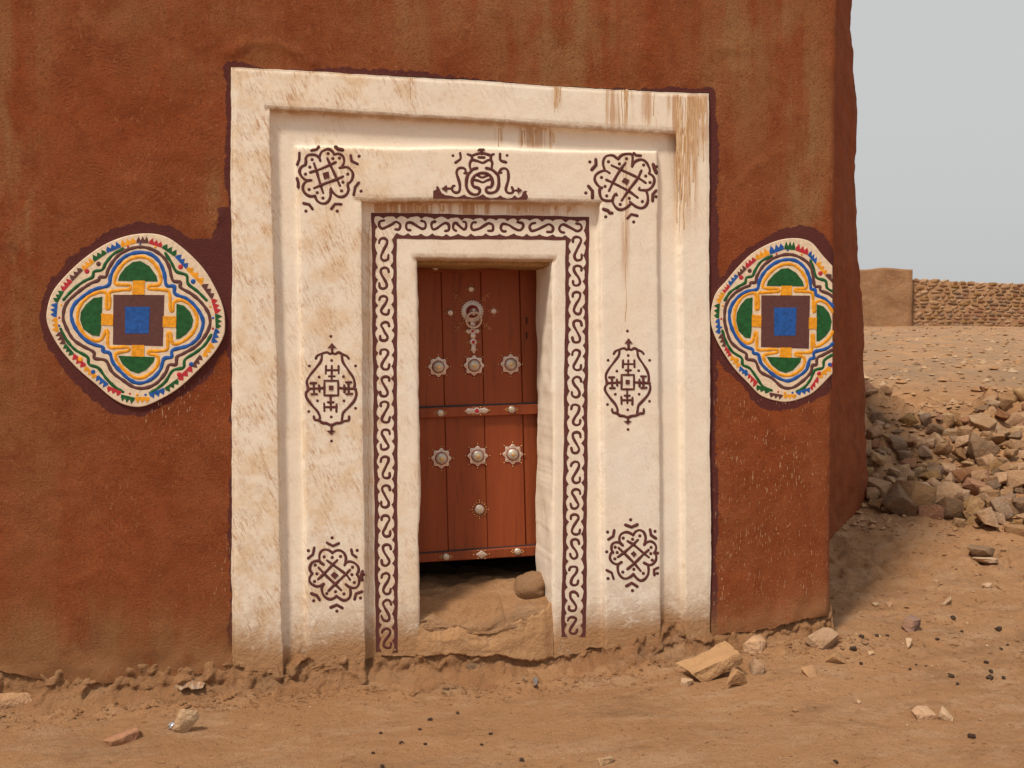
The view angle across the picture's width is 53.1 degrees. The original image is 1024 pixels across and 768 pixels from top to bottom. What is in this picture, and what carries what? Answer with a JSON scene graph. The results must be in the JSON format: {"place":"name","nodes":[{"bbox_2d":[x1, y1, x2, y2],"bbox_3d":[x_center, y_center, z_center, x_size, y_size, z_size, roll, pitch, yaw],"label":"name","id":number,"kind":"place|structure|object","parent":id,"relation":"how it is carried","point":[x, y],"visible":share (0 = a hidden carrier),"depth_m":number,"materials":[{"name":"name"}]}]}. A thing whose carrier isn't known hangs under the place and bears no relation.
{"place":"outdoors","nodes":[
{"label":"outdoors","id":0,"kind":"place"},
{"bbox_2d":[0,326,1023,767],"bbox_3d":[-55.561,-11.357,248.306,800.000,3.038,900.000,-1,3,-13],"label":"ground","id":1,"kind":"structure","parent":0,"point":[62,746],"depth_m":4.43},
{"bbox_2d":[0,692,31,709],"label":"stone","id":2,"kind":"object","parent":1,"relation":"on","point":[9,700],"visible":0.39,"depth_m":4.37,"materials":[{"name":"stone"}]},
{"bbox_2d":[104,726,139,745],"bbox_3d":[-1.534,1.384,4.024,0.141,0.082,0.128,1,7,-30],"label":"stone","id":3,"kind":"object","parent":1,"relation":"on","point":[126,736],"visible":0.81,"depth_m":3.98,"materials":[{"name":"stone"}]},
{"bbox_2d":[173,709,198,732],"bbox_3d":[-1.307,1.358,4.098,0.084,0.119,0.038,19,-1,-32],"label":"stone","id":4,"kind":"object","parent":1,"relation":"on","point":[186,720],"visible":0.97,"depth_m":4.08,"materials":[{"name":"stone"}]},
{"bbox_2d":[174,680,204,689],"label":"stone","id":5,"kind":"object","parent":1,"relation":"on","point":[192,685],"visible":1,"depth_m":4.51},
{"bbox_2d":[0,0,867,718],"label":"mud house","id":6,"kind":"structure","parent":1,"relation":"on","point":[360,342],"depth_m":4.74,"materials":[{"name":"red paint"}]},
{"bbox_2d":[417,267,537,562],"bbox_3d":[-0.151,0.113,5.165,0.770,1.558,0.083,-1,3,-13],"label":"door","id":7,"kind":"structure","parent":6,"relation":"in","point":[478,355],"depth_m":5.17,"materials":[{"name":"brown wood"}]},
{"bbox_2d":[514,571,544,598],"bbox_3d":[0.101,1.014,5.140,0.194,0.153,0.151,5,5,-36],"label":"stone","id":8,"kind":"object","parent":6,"relation":"on","point":[529,585],"visible":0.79,"depth_m":5.08,"materials":[{"name":"stone"}]},
{"bbox_2d":[0,634,883,735],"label":"earth crumbs","id":9,"kind":"object","parent":1,"relation":"on","point":[413,692],"visible":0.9,"depth_m":4.59,"materials":[{"name":"soil"}]},
{"bbox_2d":[465,663,481,669],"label":"stone","id":10,"kind":"object","parent":1,"relation":"on","point":[470,666],"visible":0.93,"depth_m":4.87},
{"bbox_2d":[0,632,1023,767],"bbox_3d":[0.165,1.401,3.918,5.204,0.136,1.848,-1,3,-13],"label":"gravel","id":11,"kind":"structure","parent":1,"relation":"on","point":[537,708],"depth_m":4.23,"materials":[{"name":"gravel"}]},
{"bbox_2d":[13,659,1017,767],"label":"dark grit","id":12,"kind":"object","parent":1,"relation":"on","point":[572,728],"visible":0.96,"depth_m":4.13,"materials":[{"name":"gravel"}]},
{"bbox_2d":[597,756,614,765],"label":"stone","id":13,"kind":"object","parent":1,"relation":"on","point":[602,761],"visible":1,"depth_m":3.77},
{"bbox_2d":[680,678,692,686],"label":"stone","id":14,"kind":"object","parent":1,"relation":"on","point":[687,682],"visible":1,"depth_m":4.66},
{"bbox_2d":[677,641,742,681],"bbox_3d":[0.917,1.291,4.758,0.279,0.144,0.142,-1,3,-13],"label":"stone slab","id":15,"kind":"object","parent":1,"relation":"on","point":[717,660],"depth_m":4.72,"materials":[{"name":"stone"}]},
{"bbox_2d":[727,668,746,684],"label":"stone","id":16,"kind":"object","parent":1,"relation":"on","point":[736,677],"visible":1,"depth_m":4.62,"materials":[{"name":"stone"}]},
{"bbox_2d":[742,635,766,653],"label":"stone","id":17,"kind":"object","parent":1,"relation":"on","point":[754,644],"visible":0.93,"depth_m":5.02,"materials":[{"name":"stone"}]},
{"bbox_2d":[749,657,764,675],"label":"stone","id":18,"kind":"object","parent":1,"relation":"on","point":[756,666],"visible":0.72,"depth_m":4.75,"materials":[{"name":"stone"}]},
{"bbox_2d":[801,665,817,677],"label":"stone","id":19,"kind":"object","parent":1,"relation":"on","point":[809,671],"visible":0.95,"depth_m":4.73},
{"bbox_2d":[805,627,838,649],"bbox_3d":[1.537,1.282,5.095,0.174,0.119,0.098,-21,41,-27],"label":"stone","id":20,"kind":"object","parent":1,"relation":"on","point":[824,638],"visible":0.83,"depth_m":5.05,"materials":[{"name":"stone"}]},
{"bbox_2d":[824,652,846,663],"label":"stone","id":21,"kind":"object","parent":1,"relation":"on","point":[836,657],"visible":0.99,"depth_m":4.88,"materials":[{"name":"stone"}]},
{"bbox_2d":[866,440,871,456],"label":"rubble stone","id":22,"kind":"object","parent":1,"relation":"on","point":[868,447],"visible":0.16,"depth_m":8.39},
{"bbox_2d":[865,380,876,389],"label":"rubble stone","id":23,"kind":"object","parent":1,"relation":"on","point":[868,385],"visible":0.41,"depth_m":9.93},
{"bbox_2d":[866,487,879,500],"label":"rubble stone","id":24,"kind":"object","parent":1,"relation":"on","point":[872,493],"visible":0.92,"depth_m":7.60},
{"bbox_2d":[865,425,882,439],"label":"rubble stone","id":25,"kind":"object","parent":1,"relation":"on","point":[874,432],"visible":0.97,"depth_m":8.64,"materials":[{"name":"stone"}]},
{"bbox_2d":[866,408,883,418],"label":"rubble stone","id":26,"kind":"object","parent":1,"relation":"on","point":[873,410],"visible":0.4,"depth_m":9.45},
{"bbox_2d":[871,439,879,449],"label":"rubble stone","id":27,"kind":"object","parent":1,"relation":"on","point":[875,443],"visible":0.85,"depth_m":8.43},
{"bbox_2d":[868,498,883,507],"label":"rubble stone","id":28,"kind":"object","parent":1,"relation":"on","point":[876,503],"visible":0.86,"depth_m":7.46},
{"bbox_2d":[870,450,885,466],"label":"rubble stone","id":29,"kind":"object","parent":1,"relation":"on","point":[878,459],"visible":1,"depth_m":8.21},
{"bbox_2d":[871,412,885,423],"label":"rubble stone","id":30,"kind":"object","parent":1,"relation":"on","point":[877,416],"visible":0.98,"depth_m":9.33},
{"bbox_2d":[868,477,891,498],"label":"rubble stone","id":31,"kind":"object","parent":1,"relation":"on","point":[883,487],"visible":0.41,"depth_m":7.68,"materials":[{"name":"stone"}]},
{"bbox_2d":[886,467,899,477],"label":"rubble stone","id":32,"kind":"object","parent":1,"relation":"on","point":[893,471],"visible":0.91,"depth_m":8.09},
{"bbox_2d":[888,435,907,451],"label":"rubble stone","id":33,"kind":"object","parent":1,"relation":"on","point":[895,443],"visible":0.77,"depth_m":8.59,"materials":[{"name":"stone"}]},
{"bbox_2d":[880,484,916,516],"bbox_3d":[2.810,0.855,7.417,0.269,0.197,0.202,28,18,-12],"label":"rubble stone","id":34,"kind":"object","parent":1,"relation":"on","point":[897,500],"visible":0.87,"depth_m":7.34,"materials":[{"name":"stone"}]},
{"bbox_2d":[897,450,911,460],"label":"rubble stone","id":35,"kind":"object","parent":1,"relation":"on","point":[902,454],"visible":0.96,"depth_m":8.50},
{"bbox_2d":[898,467,914,477],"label":"rubble stone","id":36,"kind":"object","parent":1,"relation":"on","point":[905,472],"visible":0.62,"depth_m":8.14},
{"bbox_2d":[898,412,918,427],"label":"rubble stone","id":37,"kind":"object","parent":1,"relation":"on","point":[909,419],"visible":1,"depth_m":9.28,"materials":[{"name":"stone"}]},
{"bbox_2d":[900,458,916,467],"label":"rubble stone","id":38,"kind":"object","parent":1,"relation":"on","point":[911,462],"visible":0.81,"depth_m":8.42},
{"bbox_2d":[901,615,920,631],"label":"stone","id":39,"kind":"object","parent":1,"relation":"on","point":[911,623],"visible":1,"depth_m":5.32,"materials":[{"name":"stone"}]},
{"bbox_2d":[906,439,916,446],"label":"rubble stone","id":40,"kind":"object","parent":1,"relation":"on","point":[911,443],"visible":0.84,"depth_m":8.62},
{"bbox_2d":[891,480,936,513],"bbox_3d":[2.951,0.857,7.572,0.270,0.257,0.312,25,-15,-2],"label":"rubble stone","id":41,"kind":"object","parent":1,"relation":"on","point":[918,493],"visible":0.41,"depth_m":7.46,"materials":[{"name":"stone"}]},
{"bbox_2d":[908,434,926,449],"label":"rubble stone","id":42,"kind":"object","parent":1,"relation":"on","point":[921,441],"visible":0.52,"depth_m":8.88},
{"bbox_2d":[912,466,923,478],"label":"rubble stone","id":43,"kind":"object","parent":1,"relation":"on","point":[918,471],"visible":0.36,"depth_m":8.18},
{"bbox_2d":[911,705,937,720],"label":"stone","id":44,"kind":"object","parent":1,"relation":"on","point":[920,713],"visible":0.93,"depth_m":4.26,"materials":[{"name":"stone"}]},
{"bbox_2d":[919,412,931,426],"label":"rubble stone","id":45,"kind":"object","parent":1,"relation":"on","point":[925,419],"visible":0.93,"depth_m":9.27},
{"bbox_2d":[918,445,932,456],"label":"rubble stone","id":46,"kind":"object","parent":1,"relation":"on","point":[924,451],"visible":1,"depth_m":8.47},
{"bbox_2d":[829,446,1023,684],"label":"gravel","id":47,"kind":"structure","parent":1,"relation":"on","point":[944,622],"depth_m":5.76,"materials":[{"name":"gravel"}]},
{"bbox_2d":[835,517,1017,666],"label":"pale gravel","id":48,"kind":"structure","parent":1,"relation":"on","point":[930,613],"depth_m":5.80,"materials":[{"name":"gravel"}]},
{"bbox_2d":[833,511,1022,678],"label":"dark grit","id":49,"kind":"object","parent":1,"relation":"on","point":[929,604],"visible":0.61,"depth_m":5.58,"materials":[{"name":"gravel"}]},
{"bbox_2d":[917,470,940,480],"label":"rubble stone","id":50,"kind":"object","parent":1,"relation":"on","point":[925,476],"visible":0.91,"depth_m":7.99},
{"bbox_2d":[925,438,935,448],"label":"rubble stone","id":51,"kind":"object","parent":1,"relation":"on","point":[930,443],"visible":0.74,"depth_m":8.86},
{"bbox_2d":[918,505,944,519],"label":"rubble stone","id":52,"kind":"object","parent":1,"relation":"on","point":[934,511],"visible":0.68,"depth_m":7.30,"materials":[{"name":"stone"}]},
{"bbox_2d":[925,477,940,487],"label":"rubble stone","id":53,"kind":"object","parent":1,"relation":"on","point":[934,482],"visible":0.38,"depth_m":7.91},
{"bbox_2d":[923,467,943,479],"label":"rubble stone","id":54,"kind":"object","parent":1,"relation":"on","point":[933,468],"visible":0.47,"depth_m":8.17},
{"bbox_2d":[844,386,1023,536],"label":"rubble fines","id":55,"kind":"object","parent":1,"relation":"on","point":[919,460],"visible":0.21,"depth_m":8.51,"materials":[{"name":"beige stone"}]},
{"bbox_2d":[925,423,944,434],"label":"rubble stone","id":56,"kind":"object","parent":1,"relation":"on","point":[935,428],"visible":0.9,"depth_m":9.12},
{"bbox_2d":[926,432,944,444],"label":"rubble stone","id":57,"kind":"object","parent":1,"relation":"on","point":[939,438],"visible":0.61,"depth_m":8.93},
{"bbox_2d":[927,462,944,474],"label":"rubble stone","id":58,"kind":"object","parent":1,"relation":"on","point":[932,464],"visible":0.44,"depth_m":8.27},
{"bbox_2d":[860,268,1023,326],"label":"field wall","id":59,"kind":"structure","parent":1,"relation":"on","point":[895,297],"depth_m":35.84,"materials":[{"name":"stone"}]},
{"bbox_2d":[932,443,952,455],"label":"rubble stone","id":60,"kind":"object","parent":1,"relation":"on","point":[945,449],"visible":0.97,"depth_m":8.49,"materials":[{"name":"stone"}]},
{"bbox_2d":[863,325,1023,439],"bbox_3d":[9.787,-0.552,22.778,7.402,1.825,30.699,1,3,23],"label":"loose stones","id":61,"kind":"object","parent":1,"relation":"on","point":[941,379],"visible":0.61,"depth_m":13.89,"materials":[{"name":"stone"}]},
{"bbox_2d":[937,706,953,721],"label":"stone","id":62,"kind":"object","parent":1,"relation":"on","point":[944,714],"visible":1,"depth_m":4.24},
{"bbox_2d":[941,412,954,426],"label":"rubble stone","id":63,"kind":"object","parent":1,"relation":"on","point":[948,419],"visible":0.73,"depth_m":9.23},
{"bbox_2d":[940,428,956,436],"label":"rubble stone","id":64,"kind":"object","parent":1,"relation":"on","point":[952,431],"visible":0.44,"depth_m":9.10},
{"bbox_2d":[940,462,956,469],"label":"rubble stone","id":65,"kind":"object","parent":1,"relation":"on","point":[949,465],"visible":0.27,"depth_m":8.35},
{"bbox_2d":[936,497,962,519],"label":"rubble stone","id":66,"kind":"object","parent":1,"relation":"on","point":[953,507],"visible":0.78,"depth_m":7.31,"materials":[{"name":"stone"}]},
{"bbox_2d":[935,481,964,501],"bbox_3d":[3.227,0.842,7.620,0.237,0.131,0.197,-27,16,-21],"label":"rubble stone","id":67,"kind":"object","parent":1,"relation":"on","point":[949,489],"visible":0.56,"depth_m":7.58,"materials":[{"name":"stone"}]},
{"bbox_2d":[945,472,954,481],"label":"rubble stone","id":68,"kind":"object","parent":1,"relation":"on","point":[950,476],"visible":0.62,"depth_m":8.03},
{"bbox_2d":[951,448,966,460],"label":"rubble stone","id":69,"kind":"object","parent":1,"relation":"on","point":[959,453],"visible":0.93,"depth_m":8.53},
{"bbox_2d":[952,517,965,527],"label":"rubble stone","id":70,"kind":"object","parent":1,"relation":"on","point":[959,522],"visible":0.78,"depth_m":7.17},
{"bbox_2d":[952,467,972,481],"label":"rubble stone","id":71,"kind":"object","parent":1,"relation":"on","point":[961,474],"visible":0.81,"depth_m":8.06,"materials":[{"name":"stone"}]},
{"bbox_2d":[955,435,969,448],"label":"rubble stone","id":72,"kind":"object","parent":1,"relation":"on","point":[962,440],"visible":0.84,"depth_m":8.80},
{"bbox_2d":[957,416,969,425],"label":"rubble stone","id":73,"kind":"object","parent":1,"relation":"on","point":[964,421],"visible":0.31,"depth_m":9.36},
{"bbox_2d":[956,425,972,435],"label":"rubble stone","id":74,"kind":"object","parent":1,"relation":"on","point":[964,430],"visible":0.62,"depth_m":8.93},
{"bbox_2d":[961,460,972,467],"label":"rubble stone","id":75,"kind":"object","parent":1,"relation":"on","point":[964,463],"visible":0.96,"depth_m":8.36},
{"bbox_2d":[962,496,979,510],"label":"rubble stone","id":76,"kind":"object","parent":1,"relation":"on","point":[965,502],"visible":0.33,"depth_m":7.52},
{"bbox_2d":[962,477,986,495],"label":"rubble stone","id":77,"kind":"object","parent":1,"relation":"on","point":[972,485],"visible":0.62,"depth_m":7.87,"materials":[{"name":"stone"}]},
{"bbox_2d":[966,515,982,525],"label":"rubble stone","id":78,"kind":"object","parent":1,"relation":"on","point":[973,519],"visible":0.63,"depth_m":7.20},
{"bbox_2d":[966,498,984,515],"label":"rubble stone","id":79,"kind":"object","parent":1,"relation":"on","point":[974,506],"visible":0.73,"depth_m":7.40,"materials":[{"name":"stone"}]},
{"bbox_2d":[971,470,986,480],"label":"rubble stone","id":80,"kind":"object","parent":1,"relation":"on","point":[979,475],"visible":0.48,"depth_m":8.03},
{"bbox_2d":[967,544,994,556],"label":"stone","id":81,"kind":"object","parent":1,"relation":"on","point":[976,550],"visible":0.98,"depth_m":6.47,"materials":[{"name":"stone"}]},
{"bbox_2d":[974,404,988,412],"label":"rubble stone","id":82,"kind":"object","parent":1,"relation":"on","point":[980,408],"visible":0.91,"depth_m":9.52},
{"bbox_2d":[965,433,999,461],"bbox_3d":[3.899,0.554,8.556,0.248,0.233,0.227,16,17,-5],"label":"rubble stone","id":83,"kind":"object","parent":1,"relation":"on","point":[978,446],"visible":0.76,"depth_m":8.48,"materials":[{"name":"stone"}]},
{"bbox_2d":[980,431,992,440],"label":"rubble stone","id":84,"kind":"object","parent":83,"relation":"on","point":[988,435],"visible":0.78,"depth_m":8.62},
{"bbox_2d":[969,413,997,430],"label":"rubble stone","id":85,"kind":"object","parent":1,"relation":"on","point":[981,422],"visible":0.81,"depth_m":8.99,"materials":[{"name":"stone"}]},
{"bbox_2d":[975,454,995,466],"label":"rubble stone","id":86,"kind":"object","parent":1,"relation":"on","point":[984,461],"visible":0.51,"depth_m":8.39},
{"bbox_2d":[972,557,998,563],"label":"stone","id":87,"kind":"object","parent":1,"relation":"on","point":[990,560],"visible":0.98,"depth_m":6.40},
{"bbox_2d":[974,507,999,527],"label":"rubble stone","id":88,"kind":"object","parent":1,"relation":"on","point":[986,516],"visible":1,"depth_m":7.02,"materials":[{"name":"stone"}]},
{"bbox_2d":[981,475,999,489],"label":"rubble stone","id":89,"kind":"object","parent":1,"relation":"on","point":[989,478],"visible":0.52,"depth_m":7.92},
{"bbox_2d":[982,395,998,403],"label":"rubble stone","id":90,"kind":"object","parent":1,"relation":"on","point":[987,397],"visible":0.73,"depth_m":9.72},
{"bbox_2d":[981,489,1000,501],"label":"rubble stone","id":91,"kind":"object","parent":1,"relation":"on","point":[992,493],"visible":0.28,"depth_m":7.66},
{"bbox_2d":[985,480,1000,489],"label":"rubble stone","id":92,"kind":"object","parent":1,"relation":"on","point":[995,484],"visible":0.74,"depth_m":7.84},
{"bbox_2d":[988,399,1000,406],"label":"rubble stone","id":93,"kind":"object","parent":1,"relation":"on","point":[993,402],"visible":1,"depth_m":9.53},
{"bbox_2d":[987,460,1002,471],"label":"rubble stone","id":94,"kind":"object","parent":1,"relation":"on","point":[995,464],"visible":0.62,"depth_m":8.30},
{"bbox_2d":[992,433,1004,442],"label":"rubble stone","id":95,"kind":"object","parent":1,"relation":"on","point":[998,437],"visible":0.5,"depth_m":8.80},
{"bbox_2d":[994,512,1005,524],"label":"rubble stone","id":96,"kind":"object","parent":1,"relation":"on","point":[1000,517],"visible":0.3,"depth_m":7.17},
{"bbox_2d":[993,471,1007,484],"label":"rubble stone","id":97,"kind":"object","parent":1,"relation":"on","point":[1002,477],"visible":0.3,"depth_m":8.00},
{"bbox_2d":[989,496,1012,519],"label":"rubble stone","id":98,"kind":"object","parent":1,"relation":"on","point":[1000,504],"visible":0.71,"depth_m":7.25,"materials":[{"name":"stone"}]},
{"bbox_2d":[995,408,1010,420],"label":"rubble stone","id":99,"kind":"object","parent":1,"relation":"on","point":[1002,415],"visible":1,"depth_m":9.38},
{"bbox_2d":[996,429,1010,437],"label":"rubble stone","id":100,"kind":"object","parent":1,"relation":"on","point":[1005,432],"visible":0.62,"depth_m":8.87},
{"bbox_2d":[998,462,1009,471],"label":"rubble stone","id":101,"kind":"object","parent":1,"relation":"on","point":[1004,467],"visible":0.25,"depth_m":8.22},
{"bbox_2d":[998,397,1012,409],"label":"rubble stone","id":102,"kind":"object","parent":1,"relation":"on","point":[1006,403],"visible":0.89,"depth_m":9.72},
{"bbox_2d":[1002,387,1018,402],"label":"rubble stone","id":103,"kind":"object","parent":1,"relation":"on","point":[1011,395],"visible":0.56,"depth_m":9.80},
{"bbox_2d":[1003,449,1018,457],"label":"rubble stone","id":104,"kind":"object","parent":1,"relation":"on","point":[1010,453],"visible":1,"depth_m":8.39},
{"bbox_2d":[1003,524,1023,535],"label":"rubble stone","id":105,"kind":"object","parent":1,"relation":"on","point":[1016,529],"visible":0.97,"depth_m":6.92,"materials":[{"name":"stone"}]},
{"bbox_2d":[1005,411,1023,425],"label":"rubble stone","id":106,"kind":"object","parent":1,"relation":"on","point":[1014,419],"visible":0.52,"depth_m":9.43,"materials":[{"name":"stone"}]},
{"bbox_2d":[1006,431,1022,439],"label":"rubble stone","id":107,"kind":"object","parent":1,"relation":"on","point":[1016,435],"visible":0.73,"depth_m":8.82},
{"bbox_2d":[1006,470,1023,489],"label":"rubble stone","id":108,"kind":"object","parent":1,"relation":"on","point":[1015,478],"visible":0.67,"depth_m":7.87,"materials":[{"name":"stone"}]},
{"bbox_2d":[1007,426,1023,432],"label":"rubble stone","id":109,"kind":"object","parent":1,"relation":"on","point":[1013,429],"visible":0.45,"depth_m":9.01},
{"bbox_2d":[1009,439,1022,448],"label":"rubble stone","id":110,"kind":"object","parent":1,"relation":"on","point":[1017,444],"visible":0.58,"depth_m":8.56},
{"bbox_2d":[997,440,1014,449],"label":"rubble stone","id":111,"kind":"object","parent":110,"relation":"on","point":[1008,444],"visible":0.71,"depth_m":8.49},
{"bbox_2d":[1013,387,1023,400],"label":"rubble stone","id":112,"kind":"object","parent":1,"relation":"on","point":[1019,393],"visible":1,"depth_m":9.74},
{"bbox_2d":[1015,501,1023,513],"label":"rubble stone","id":113,"kind":"object","parent":1,"relation":"on","point":[1019,506],"visible":0.9,"depth_m":7.33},
{"bbox_2d":[850,0,1023,283],"label":"sky","id":114,"kind":"structure","parent":0,"point":[939,173],"materials":[{"name":"grey"}]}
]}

